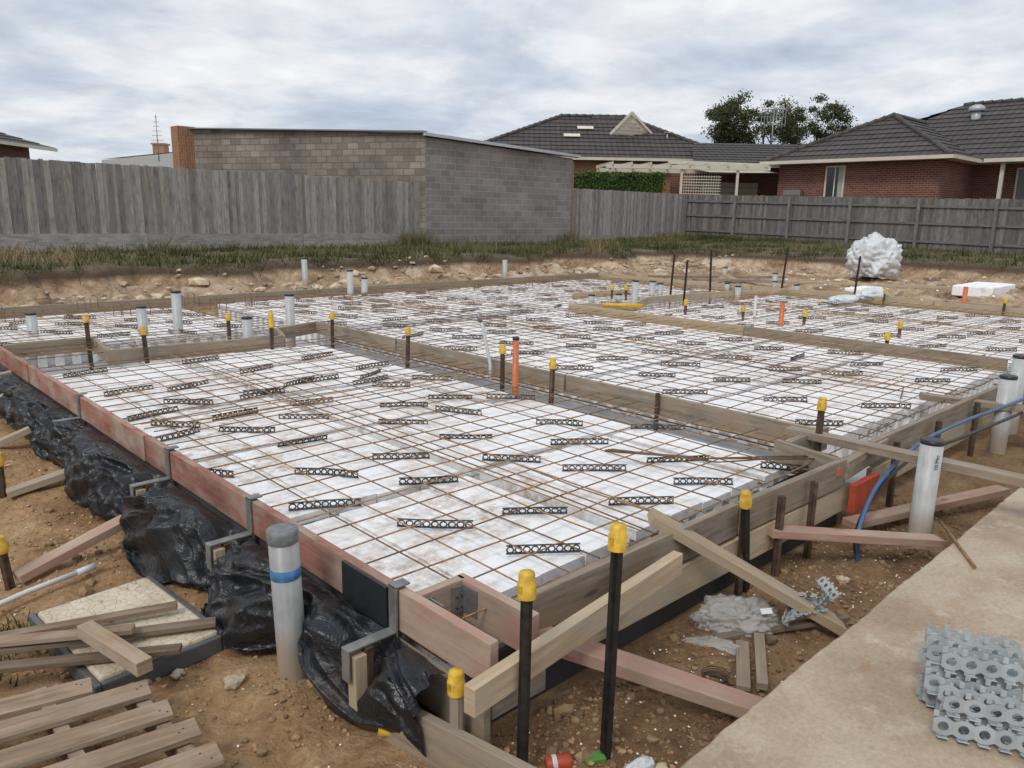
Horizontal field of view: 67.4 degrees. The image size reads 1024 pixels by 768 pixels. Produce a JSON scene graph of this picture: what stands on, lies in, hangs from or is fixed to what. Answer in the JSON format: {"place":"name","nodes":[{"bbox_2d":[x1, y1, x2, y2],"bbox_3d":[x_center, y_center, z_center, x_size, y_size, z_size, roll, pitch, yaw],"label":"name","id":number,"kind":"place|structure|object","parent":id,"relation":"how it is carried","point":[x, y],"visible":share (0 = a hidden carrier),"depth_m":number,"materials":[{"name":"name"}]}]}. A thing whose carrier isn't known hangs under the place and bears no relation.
{"place":"outdoors","nodes":[
{"label":"outdoors","id":0,"kind":"place"},
{"bbox_2d":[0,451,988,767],"bbox_3d":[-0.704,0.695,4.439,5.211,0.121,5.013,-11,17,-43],"label":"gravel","id":1,"kind":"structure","parent":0,"point":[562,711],"depth_m":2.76,"materials":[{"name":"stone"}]},
{"bbox_2d":[0,219,1023,767],"bbox_3d":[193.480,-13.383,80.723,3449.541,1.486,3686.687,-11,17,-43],"label":"ground","id":2,"kind":"structure","parent":0,"point":[370,749],"depth_m":3.62,"materials":[{"name":"soil"}]},
{"bbox_2d":[0,534,15,590],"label":"capped steel stake","id":3,"kind":"object","parent":2,"relation":"on","point":[7,574],"visible":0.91,"depth_m":3.40,"materials":[{"name":"yellow metal"}]},
{"bbox_2d":[0,144,29,211],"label":"walls","id":4,"kind":"structure","parent":2,"relation":"on","point":[13,151],"depth_m":38.25,"materials":[{"name":"red brick"}]},
{"bbox_2d":[0,346,30,382],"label":"formwork board","id":5,"kind":"object","parent":2,"relation":"on","point":[14,363],"visible":0.76,"depth_m":6.45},
{"bbox_2d":[6,468,64,497],"bbox_3d":[-2.731,0.560,4.548,0.453,0.138,0.085,-7,15,-34],"label":"timber brace","id":6,"kind":"object","parent":2,"relation":"on","point":[33,484],"visible":0.56,"depth_m":4.48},
{"bbox_2d":[0,563,96,606],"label":"white conduit","id":7,"kind":"object","parent":2,"relation":"on","point":[80,571],"visible":1,"depth_m":3.35,"materials":[{"name":"plastic"}]},
{"bbox_2d":[12,515,122,583],"bbox_3d":[-2.058,0.768,3.610,0.085,0.158,0.503,11,16,37],"label":"timber brace","id":8,"kind":"object","parent":2,"relation":"on","point":[59,555],"visible":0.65,"depth_m":3.57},
{"bbox_2d":[28,365,148,461],"bbox_3d":[-2.944,0.140,5.219,0.037,0.150,2.630,-11,17,-43],"label":"formwork board","id":9,"kind":"object","parent":2,"relation":"on","point":[122,432],"visible":0.83,"depth_m":4.93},
{"bbox_2d":[0,296,198,318],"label":"formwork board","id":10,"kind":"object","parent":2,"relation":"on","point":[71,306],"visible":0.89,"depth_m":10.17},
{"bbox_2d":[198,284,401,305],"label":"formwork board","id":11,"kind":"object","parent":10,"relation":"attached to","point":[205,299],"visible":0.71,"depth_m":12.02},
{"bbox_2d":[0,677,223,767],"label":"timber pallet","id":12,"kind":"object","parent":2,"relation":"on","point":[57,709],"visible":1,"depth_m":2.28,"materials":[{"name":"wood"}]},
{"bbox_2d":[28,576,227,693],"bbox_3d":[-1.509,0.964,3.009,0.700,0.084,0.480,12,17,41],"label":"pit lid","id":13,"kind":"object","parent":2,"relation":"on","point":[198,645],"visible":0.66,"depth_m":2.95,"materials":[{"name":"beige concrete"}]},
{"bbox_2d":[0,601,177,635],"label":"timber batten","id":14,"kind":"object","parent":13,"relation":"on","point":[117,615],"visible":0.93,"depth_m":2.94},
{"bbox_2d":[0,643,182,673],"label":"timber batten","id":15,"kind":"object","parent":13,"relation":"on","point":[71,660],"visible":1,"depth_m":2.69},
{"bbox_2d":[0,617,215,655],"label":"timber batten","id":16,"kind":"object","parent":13,"relation":"on","point":[171,627],"visible":0.73,"depth_m":2.87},
{"bbox_2d":[0,623,135,647],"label":"timber batten","id":17,"kind":"object","parent":16,"relation":"on","point":[50,637],"visible":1,"depth_m":2.76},
{"bbox_2d":[77,620,152,676],"bbox_3d":[-1.380,0.911,2.661,0.417,0.060,0.055,10,15,36],"label":"timber batten","id":18,"kind":"object","parent":17,"relation":"on","point":[128,656],"visible":1,"depth_m":2.62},
{"bbox_2d":[102,143,172,176],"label":"white roof house","id":19,"kind":"structure","parent":2,"relation":"on","point":[165,158],"depth_m":38.58,"materials":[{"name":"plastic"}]},
{"bbox_2d":[129,445,178,495],"bbox_3d":[-1.846,0.555,3.994,0.246,0.437,0.060,-11,17,-43],"label":"formwork clamp","id":20,"kind":"object","parent":2,"relation":"on","point":[145,487],"visible":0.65,"depth_m":3.96,"materials":[{"name":"metal"}]},
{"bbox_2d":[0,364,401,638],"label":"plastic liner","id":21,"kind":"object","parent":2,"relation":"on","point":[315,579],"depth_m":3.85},
{"bbox_2d":[0,157,421,252],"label":"paling fence","id":22,"kind":"object","parent":2,"relation":"on","point":[100,204],"visible":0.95,"depth_m":19.06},
{"bbox_2d":[0,367,446,756],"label":"black plastic sheet","id":23,"kind":"object","parent":2,"relation":"on","point":[170,530],"visible":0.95,"depth_m":3.19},
{"bbox_2d":[205,493,262,570],"bbox_3d":[-1.191,0.714,3.324,0.246,0.437,0.060,-11,17,-43],"label":"formwork clamp","id":24,"kind":"object","parent":2,"relation":"on","point":[216,552],"visible":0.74,"depth_m":3.27,"materials":[{"name":"metal"}]},
{"bbox_2d":[145,435,393,592],"bbox_3d":[-1.213,0.555,3.449,0.036,0.152,2.350,-11,17,-43],"label":"formwork board","id":25,"kind":"object","parent":24,"relation":"attached to","point":[321,558],"visible":0.76,"depth_m":3.38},
{"bbox_2d":[341,560,388,627],"bbox_3d":[-0.519,0.738,2.703,0.013,0.156,0.280,-11,17,-43],"label":"black form ply","id":26,"kind":"object","parent":25,"relation":"attached to","point":[364,593],"visible":0.99,"depth_m":2.69,"materials":[{"name":"wood"}]},
{"bbox_2d":[266,523,305,679],"bbox_3d":[-0.799,0.790,2.734,0.120,0.597,0.115,-11,17,-43],"label":"pvc pipe","id":27,"kind":"object","parent":2,"relation":"on","point":[282,539],"visible":0.95,"depth_m":2.68,"materials":[{"name":"grey plastic"}]},
{"bbox_2d":[170,126,580,244],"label":"block shed","id":28,"kind":"structure","parent":2,"relation":"on","point":[472,189],"depth_m":25.27,"materials":[{"name":"concrete"}]},
{"bbox_2d":[341,578,409,711],"bbox_3d":[-0.447,0.895,2.563,0.246,0.437,0.060,-11,17,-43],"label":"formwork clamp","id":29,"kind":"object","parent":2,"relation":"on","point":[357,666],"visible":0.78,"depth_m":2.51,"materials":[{"name":"metal"}]},
{"bbox_2d":[398,636,490,743],"bbox_3d":[-0.247,0.978,2.473,0.030,0.160,0.500,-11,17,-43],"label":"formwork board","id":30,"kind":"object","parent":29,"relation":"attached to","point":[433,696],"visible":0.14,"depth_m":2.42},
{"bbox_2d":[397,586,497,678],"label":"formwork board","id":31,"kind":"object","parent":29,"relation":"attached to","point":[470,650],"visible":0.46,"depth_m":2.41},
{"bbox_2d":[416,575,463,617],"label":"formwork board","id":32,"kind":"object","parent":31,"relation":"on","point":[441,592],"visible":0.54,"depth_m":2.62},
{"bbox_2d":[426,584,477,618],"bbox_3d":[-0.209,0.759,2.584,0.205,0.100,0.078,-11,17,-43],"label":"angle bracket","id":33,"kind":"object","parent":31,"relation":"attached to","point":[464,598],"visible":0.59,"depth_m":2.64,"materials":[{"name":"metal"}]},
{"bbox_2d":[447,667,464,729],"bbox_3d":[-0.168,1.056,2.293,0.056,0.446,0.054,-11,17,-43],"label":"capped steel stake","id":34,"kind":"object","parent":2,"relation":"on","point":[455,684],"visible":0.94,"depth_m":2.25,"materials":[{"name":"yellow plastic"}]},
{"bbox_2d":[377,709,536,767],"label":"formwork board","id":35,"kind":"object","parent":2,"relation":"on","point":[444,745],"visible":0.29,"depth_m":2.27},
{"bbox_2d":[0,271,1017,767],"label":"polystyrene crumbs","id":36,"kind":"object","parent":2,"relation":"on","point":[654,653],"visible":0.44,"depth_m":3.24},
{"bbox_2d":[0,254,1023,767],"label":"limestone rubble","id":37,"kind":"object","parent":2,"relation":"on","point":[234,680],"visible":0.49,"depth_m":15.03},
{"bbox_2d":[37,300,994,676],"bbox_3d":[0.843,-0.536,9.862,11.900,0.100,9.480,-11,17,-43],"label":"slab membrane","id":38,"kind":"object","parent":2,"relation":"on","point":[611,414],"depth_m":6.46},
{"bbox_2d":[284,293,295,348],"bbox_3d":[-2.502,-0.689,8.674,0.110,0.657,0.109,-11,17,-43],"label":"pvc pipe","id":39,"kind":"object","parent":38,"relation":"on","point":[289,309],"visible":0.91,"depth_m":8.61,"materials":[{"name":"white plastic"}]},
{"bbox_2d":[0,279,1023,660],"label":"polystyrene void formers","id":40,"kind":"object","parent":38,"relation":"on","point":[466,541],"visible":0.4,"depth_m":5.22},
{"bbox_2d":[170,290,182,333],"bbox_3d":[-3.663,-0.675,8.422,0.106,0.697,0.111,-11,17,-43],"label":"pvc pipe","id":41,"kind":"object","parent":40,"relation":"on","point":[176,310],"visible":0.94,"depth_m":8.36,"materials":[{"name":"white plastic"}]},
{"bbox_2d":[0,280,1023,554],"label":"plastic bar chairs","id":42,"kind":"object","parent":40,"relation":"on","point":[438,526],"visible":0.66,"depth_m":5.53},
{"bbox_2d":[0,273,1023,663],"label":"rebar mesh","id":43,"kind":"object","parent":42,"relation":"on","point":[76,321],"visible":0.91,"depth_m":6.52,"materials":[{"name":"metal"}]},
{"bbox_2d":[3,337,93,357],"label":"formwork board","id":44,"kind":"object","parent":43,"relation":"on","point":[47,344],"visible":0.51,"depth_m":7.24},
{"bbox_2d":[106,335,283,364],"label":"formwork board","id":45,"kind":"object","parent":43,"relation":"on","point":[129,354],"visible":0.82,"depth_m":7.27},
{"bbox_2d":[274,321,315,337],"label":"formwork board","id":46,"kind":"object","parent":43,"relation":"on","point":[295,327],"visible":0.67,"depth_m":8.59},
{"bbox_2d":[315,321,397,350],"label":"formwork board","id":47,"kind":"object","parent":43,"relation":"on","point":[375,338],"visible":0.93,"depth_m":8.19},
{"bbox_2d":[402,275,556,291],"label":"formwork board","id":48,"kind":"object","parent":43,"relation":"on","point":[449,283],"visible":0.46,"depth_m":14.65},
{"bbox_2d":[397,339,566,391],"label":"formwork board","id":49,"kind":"object","parent":43,"relation":"on","point":[524,371],"visible":0.7,"depth_m":6.83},
{"bbox_2d":[568,304,744,335],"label":"formwork board","id":50,"kind":"object","parent":43,"relation":"on","point":[616,313],"visible":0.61,"depth_m":9.88,"materials":[{"name":"brown wood"}]},
{"bbox_2d":[647,292,711,303],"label":"formwork board","id":51,"kind":"object","parent":43,"relation":"on","point":[670,298],"visible":0.79,"depth_m":12.57,"materials":[{"name":"brown wood"}]},
{"bbox_2d":[566,375,815,440],"bbox_3d":[1.151,0.170,5.372,0.035,0.140,2.070,-11,17,-42],"label":"formwork board","id":52,"kind":"object","parent":43,"relation":"on","point":[744,422],"visible":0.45,"depth_m":5.30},
{"bbox_2d":[773,439,839,472],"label":"formwork board","id":53,"kind":"object","parent":43,"relation":"on","point":[783,448],"visible":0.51,"depth_m":4.24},
{"bbox_2d":[744,326,1007,371],"bbox_3d":[3.687,-0.401,8.121,0.040,0.120,2.700,-11,17,-43],"label":"formwork board","id":54,"kind":"object","parent":43,"relation":"on","point":[966,357],"visible":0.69,"depth_m":7.92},
{"bbox_2d":[512,336,518,397],"bbox_3d":[0.026,-0.056,6.041,0.054,0.636,0.054,-11,17,-43],"label":"orange conduit","id":55,"kind":"object","parent":38,"relation":"on","point":[515,364],"visible":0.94,"depth_m":6.00,"materials":[{"name":"plastic"}]},
{"bbox_2d":[814,397,826,451],"bbox_3d":[1.774,0.375,4.462,0.056,0.611,0.054,-11,17,-43],"label":"capped steel stake","id":56,"kind":"object","parent":38,"relation":"on","point":[821,405],"visible":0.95,"depth_m":4.41,"materials":[{"name":"yellow metal"}]},
{"bbox_2d":[490,669,545,719],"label":"formwork board","id":57,"kind":"object","parent":2,"relation":"on","point":[510,701],"visible":0.34,"depth_m":2.44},
{"bbox_2d":[456,573,538,649],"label":"formwork board","id":58,"kind":"object","parent":57,"relation":"on","point":[500,614],"visible":0.56,"depth_m":2.55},
{"bbox_2d":[517,569,536,762],"bbox_3d":[0.038,0.958,2.239,0.056,0.872,0.093,-1,13,-9],"label":"capped steel stake","id":59,"kind":"object","parent":2,"relation":"on","point":[526,589],"visible":1,"depth_m":2.19,"materials":[{"name":"yellow metal"}]},
{"bbox_2d":[464,551,682,717],"bbox_3d":[0.259,0.776,2.523,0.042,0.098,1.151,11,16,40],"label":"timber plank","id":60,"kind":"object","parent":59,"relation":"attached to","point":[487,689],"visible":1,"depth_m":2.39,"materials":[{"name":"brown wood"}]},
{"bbox_2d":[544,752,572,767],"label":"drink can","id":61,"kind":"object","parent":2,"relation":"on","point":[562,760],"visible":1,"depth_m":2.29,"materials":[{"name":"red metal"}]},
{"bbox_2d":[600,522,627,759],"bbox_3d":[0.296,0.885,2.309,0.059,0.990,0.057,-11,17,-43],"label":"capped steel stake","id":62,"kind":"object","parent":2,"relation":"on","point":[617,540],"visible":1,"depth_m":2.26,"materials":[{"name":"yellow metal"}]},
{"bbox_2d":[574,170,665,200],"bbox_3d":[4.633,-8.163,34.383,4.313,2.743,1.406,1,12,0],"label":"hedge","id":63,"kind":"object","parent":2,"relation":"on","point":[652,182],"visible":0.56,"depth_m":33.81,"materials":[{"name":"green plant"}]},
{"bbox_2d":[573,160,677,192],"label":"walls","id":64,"kind":"structure","parent":2,"relation":"on","point":[583,165],"depth_m":41.02,"materials":[{"name":"beige brick"}]},
{"bbox_2d":[572,188,685,239],"bbox_3d":[4.900,-6.791,30.958,7.300,1.910,0.054,-11,17,-43],"label":"paling fence","id":65,"kind":"object","parent":2,"relation":"on","point":[602,213],"visible":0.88,"depth_m":30.57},
{"bbox_2d":[498,627,762,717],"bbox_3d":[0.417,0.959,2.586,0.925,0.312,0.100,2,12,5],"label":"timber brace","id":66,"kind":"object","parent":2,"relation":"on","point":[681,684],"visible":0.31,"depth_m":2.54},
{"bbox_2d":[465,514,836,723],"bbox_3d":[0.829,0.832,3.362,2.680,0.270,0.020,-11,17,-42],"label":"plastic liner","id":67,"kind":"object","parent":2,"relation":"on","point":[559,671],"visible":0.24,"depth_m":3.15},
{"bbox_2d":[598,273,751,290],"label":"formwork board","id":68,"kind":"object","parent":2,"relation":"on","point":[664,280],"visible":0.56,"depth_m":15.75,"materials":[{"name":"brown wood"}]},
{"bbox_2d":[596,143,798,200],"bbox_3d":[9.660,-9.807,37.900,11.025,4.705,7.721,1,12,0],"label":"pergola","id":69,"kind":"object","parent":2,"relation":"on","point":[725,169],"visible":0.52,"depth_m":38.59,"materials":[{"name":"white wood"}]},
{"bbox_2d":[702,183,757,200],"bbox_3d":[10.959,-9.038,38.875,2.800,2.230,0.040,1,12,0],"label":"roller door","id":70,"kind":"structure","parent":69,"relation":"in","point":[744,189],"depth_m":38.69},
{"bbox_2d":[589,482,850,641],"bbox_3d":[1.033,0.752,3.483,2.200,0.140,0.030,-10,17,-42],"label":"formwork board","id":71,"kind":"object","parent":2,"relation":"on","point":[698,570],"visible":0.34,"depth_m":3.33,"materials":[{"name":"brown wood"}]},
{"bbox_2d":[514,502,738,628],"bbox_3d":[0.504,0.690,2.979,1.330,0.150,0.035,-10,17,-42],"label":"formwork board","id":72,"kind":"object","parent":71,"relation":"on","point":[560,599],"visible":0.64,"depth_m":2.82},
{"bbox_2d":[735,458,847,534],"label":"formwork board","id":73,"kind":"object","parent":71,"relation":"on","point":[795,491],"visible":0.74,"depth_m":3.73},
{"bbox_2d":[768,525,945,547],"bbox_3d":[1.666,0.737,3.719,0.948,0.159,0.085,-2,13,-12],"label":"timber brace","id":74,"kind":"object","parent":71,"relation":"attached to","point":[791,532],"visible":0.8,"depth_m":3.69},
{"bbox_2d":[736,640,750,691],"bbox_3d":[0.860,1.045,2.862,0.050,0.020,0.314,4,13,15],"label":"timber offcut","id":75,"kind":"object","parent":2,"relation":"on","point":[743,681],"visible":0.91,"depth_m":2.83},
{"bbox_2d":[739,489,751,592],"bbox_3d":[1.035,0.748,3.410,0.052,0.618,0.172,10,15,34],"label":"capped steel stake","id":76,"kind":"object","parent":2,"relation":"on","point":[745,501],"visible":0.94,"depth_m":3.34,"materials":[{"name":"yellow metal"}]},
{"bbox_2d":[647,507,846,635],"bbox_3d":[0.953,0.763,3.127,0.110,0.473,0.811,-66,67,-77],"label":"timber brace","id":77,"kind":"object","parent":2,"relation":"on","point":[740,568],"visible":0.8,"depth_m":3.08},
{"bbox_2d":[782,576,841,625],"bbox_3d":[1.206,0.886,3.151,0.345,0.098,0.180,-5,14,-25],"label":"grey bar chair","id":78,"kind":"object","parent":77,"relation":"on","point":[792,614],"visible":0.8,"depth_m":3.14,"materials":[{"name":"plastic"}]},
{"bbox_2d":[753,632,767,690],"bbox_3d":[0.931,1.034,2.879,0.040,0.045,0.329,4,13,15],"label":"timber offcut","id":79,"kind":"object","parent":2,"relation":"on","point":[761,673],"visible":1,"depth_m":2.84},
{"bbox_2d":[771,495,785,576],"bbox_3d":[1.250,0.763,3.616,0.043,0.501,0.039,-11,17,-43],"label":"steel stake","id":80,"kind":"object","parent":2,"relation":"on","point":[779,525],"visible":0.64,"depth_m":3.60,"materials":[{"name":"brown metal"}]},
{"bbox_2d":[697,88,860,145],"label":"gum tree","id":81,"kind":"object","parent":2,"relation":"on","point":[725,127],"visible":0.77,"depth_m":55.64,"materials":[{"name":"green plant"}]},
{"bbox_2d":[713,613,849,640],"bbox_3d":[1.096,0.985,3.107,0.601,0.040,0.035,-2,13,-13],"label":"timber offcut","id":82,"kind":"object","parent":2,"relation":"on","point":[766,629],"visible":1,"depth_m":3.08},
{"bbox_2d":[803,480,818,558],"bbox_3d":[1.478,0.723,3.816,0.035,0.500,0.039,-11,17,-43],"label":"steel stake","id":83,"kind":"object","parent":2,"relation":"on","point":[811,514],"visible":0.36,"depth_m":3.79,"materials":[{"name":"brown metal"}]},
{"bbox_2d":[752,286,933,307],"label":"formwork board","id":84,"kind":"object","parent":2,"relation":"on","point":[900,301],"visible":0.54,"depth_m":13.27,"materials":[{"name":"brown wood"}]},
{"bbox_2d":[683,194,1023,253],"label":"paling fence","id":85,"kind":"object","parent":2,"relation":"on","point":[992,225],"visible":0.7,"depth_m":27.99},
{"bbox_2d":[847,472,879,513],"bbox_3d":[1.928,0.593,4.207,0.320,0.160,0.035,-11,17,-43],"label":"red form ply","id":86,"kind":"object","parent":2,"relation":"on","point":[860,490],"visible":0.86,"depth_m":4.14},
{"bbox_2d":[845,232,902,277],"bbox_3d":[8.433,-3.027,17.872,1.223,1.030,1.152,5,13,17],"label":"plastic wrapped bundle","id":87,"kind":"object","parent":2,"relation":"on","point":[879,254],"visible":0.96,"depth_m":17.51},
{"bbox_2d":[777,159,1023,209],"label":"walls","id":88,"kind":"structure","parent":2,"relation":"on","point":[937,179],"depth_m":31.93,"materials":[{"name":"red brick"}]},
{"bbox_2d":[823,165,845,196],"bbox_3d":[13.874,-8.614,33.053,0.072,1.500,0.850,-11,17,-43],"label":"window","id":89,"kind":"structure","parent":88,"relation":"attached to","point":[834,183],"depth_m":33.02,"materials":[{"name":"white glass"}]},
{"bbox_2d":[762,97,1023,161],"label":"roof","id":90,"kind":"structure","parent":88,"relation":"on","point":[996,130],"depth_m":33.42,"materials":[{"name":"tile"}]},
{"bbox_2d":[760,154,1023,198],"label":"gutters and fascia","id":91,"kind":"object","parent":90,"relation":"attached to","point":[1003,162],"visible":0.73,"depth_m":31.07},
{"bbox_2d":[785,280,1017,291],"bbox_3d":[7.827,-1.998,15.621,4.305,0.050,0.090,4,13,15],"label":"loose timber","id":92,"kind":"object","parent":2,"relation":"on","point":[879,285],"visible":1,"depth_m":15.69,"materials":[{"name":"brown wood"}]},
{"bbox_2d":[842,485,1009,528],"bbox_3d":[2.366,0.686,4.334,1.355,0.060,0.085,-5,14,-27],"label":"timber brace","id":93,"kind":"object","parent":2,"relation":"on","point":[885,515],"visible":0.83,"depth_m":4.31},
{"bbox_2d":[907,436,945,549],"bbox_3d":[2.147,0.569,3.994,0.125,0.588,0.116,-11,17,-43],"label":"pvc pipe","id":94,"kind":"object","parent":2,"relation":"on","point":[924,495],"visible":0.96,"depth_m":3.95,"materials":[{"name":"white plastic"}]},
{"bbox_2d":[853,397,1023,561],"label":"blue conduit","id":95,"kind":"object","parent":2,"relation":"on","point":[879,485],"visible":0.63,"depth_m":4.32,"materials":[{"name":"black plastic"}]},
{"bbox_2d":[934,421,942,437],"bbox_3d":[2.747,0.485,5.000,0.043,0.500,0.037,-11,17,-43],"label":"steel stake","id":96,"kind":"object","parent":2,"relation":"on","point":[938,425],"visible":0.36,"depth_m":4.95,"materials":[{"name":"metal"}]},
{"bbox_2d":[866,395,1023,478],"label":"formwork board","id":97,"kind":"object","parent":96,"relation":"attached to","point":[882,467],"visible":0.39,"depth_m":5.32,"materials":[{"name":"brown wood"}]},
{"bbox_2d":[868,384,997,466],"bbox_3d":[3.000,0.228,5.279,2.580,0.150,0.035,-10,17,-42],"label":"formwork board","id":98,"kind":"object","parent":97,"relation":"on","point":[910,434],"visible":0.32,"depth_m":5.03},
{"bbox_2d":[844,438,888,479],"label":"formwork board","id":99,"kind":"object","parent":98,"relation":"on","point":[858,461],"visible":0.54,"depth_m":4.18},
{"bbox_2d":[785,425,1023,487],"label":"timber brace","id":100,"kind":"object","parent":99,"relation":"on","point":[967,468],"visible":1,"depth_m":4.11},
{"bbox_2d":[919,392,1023,412],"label":"timber brace","id":101,"kind":"object","parent":98,"relation":"attached to","point":[949,399],"visible":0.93,"depth_m":5.58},
{"bbox_2d":[951,282,1014,296],"bbox_3d":[9.263,-1.852,15.073,1.500,0.200,0.700,-11,17,-43],"label":"polystyrene block","id":102,"kind":"object","parent":2,"relation":"on","point":[976,289],"depth_m":14.70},
{"bbox_2d":[988,374,1017,454],"bbox_3d":[3.569,0.224,5.585,0.116,0.586,0.116,-11,17,-43],"label":"pvc pipe","id":103,"kind":"object","parent":2,"relation":"on","point":[1007,385],"visible":0.97,"depth_m":5.55,"materials":[{"name":"white plastic"}]},
{"bbox_2d":[1008,354,1023,435],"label":"pvc pipe","id":104,"kind":"object","parent":2,"relation":"on","point":[1017,367],"visible":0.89,"depth_m":6.03,"materials":[{"name":"white plastic"}]},
{"bbox_2d":[0,225,1023,686],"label":"grass","id":105,"kind":"structure","parent":0,"point":[618,247],"depth_m":19.58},
{"bbox_2d":[0,0,1023,166],"label":"sky","id":106,"kind":"structure","parent":0,"point":[86,80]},
{"bbox_2d":[564,111,692,160],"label":"gable and fascia","id":107,"kind":"structure","parent":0,"point":[629,124],"depth_m":42.06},
{"bbox_2d":[484,113,698,158],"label":"roof","id":108,"kind":"structure","parent":107,"relation":"attached to","point":[598,140],"depth_m":41.94,"materials":[{"name":"tile"}]},
{"bbox_2d":[680,487,1023,767],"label":"concrete driveway","id":109,"kind":"structure","parent":0,"point":[848,698],"depth_m":2.46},
{"bbox_2d":[915,622,1023,756],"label":"grey bar chair stack","id":110,"kind":"object","parent":109,"relation":"on","point":[988,692],"visible":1,"depth_m":2.24,"materials":[{"name":"plastic"}]},
{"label":"formwork board","id":111,"kind":"object","parent":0,"visible":0},
{"bbox_2d":[934,301,1023,316],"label":"formwork board","id":112,"kind":"object","parent":111,"relation":"on","point":[993,309],"visible":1,"depth_m":11.80,"materials":[{"name":"brown wood"}]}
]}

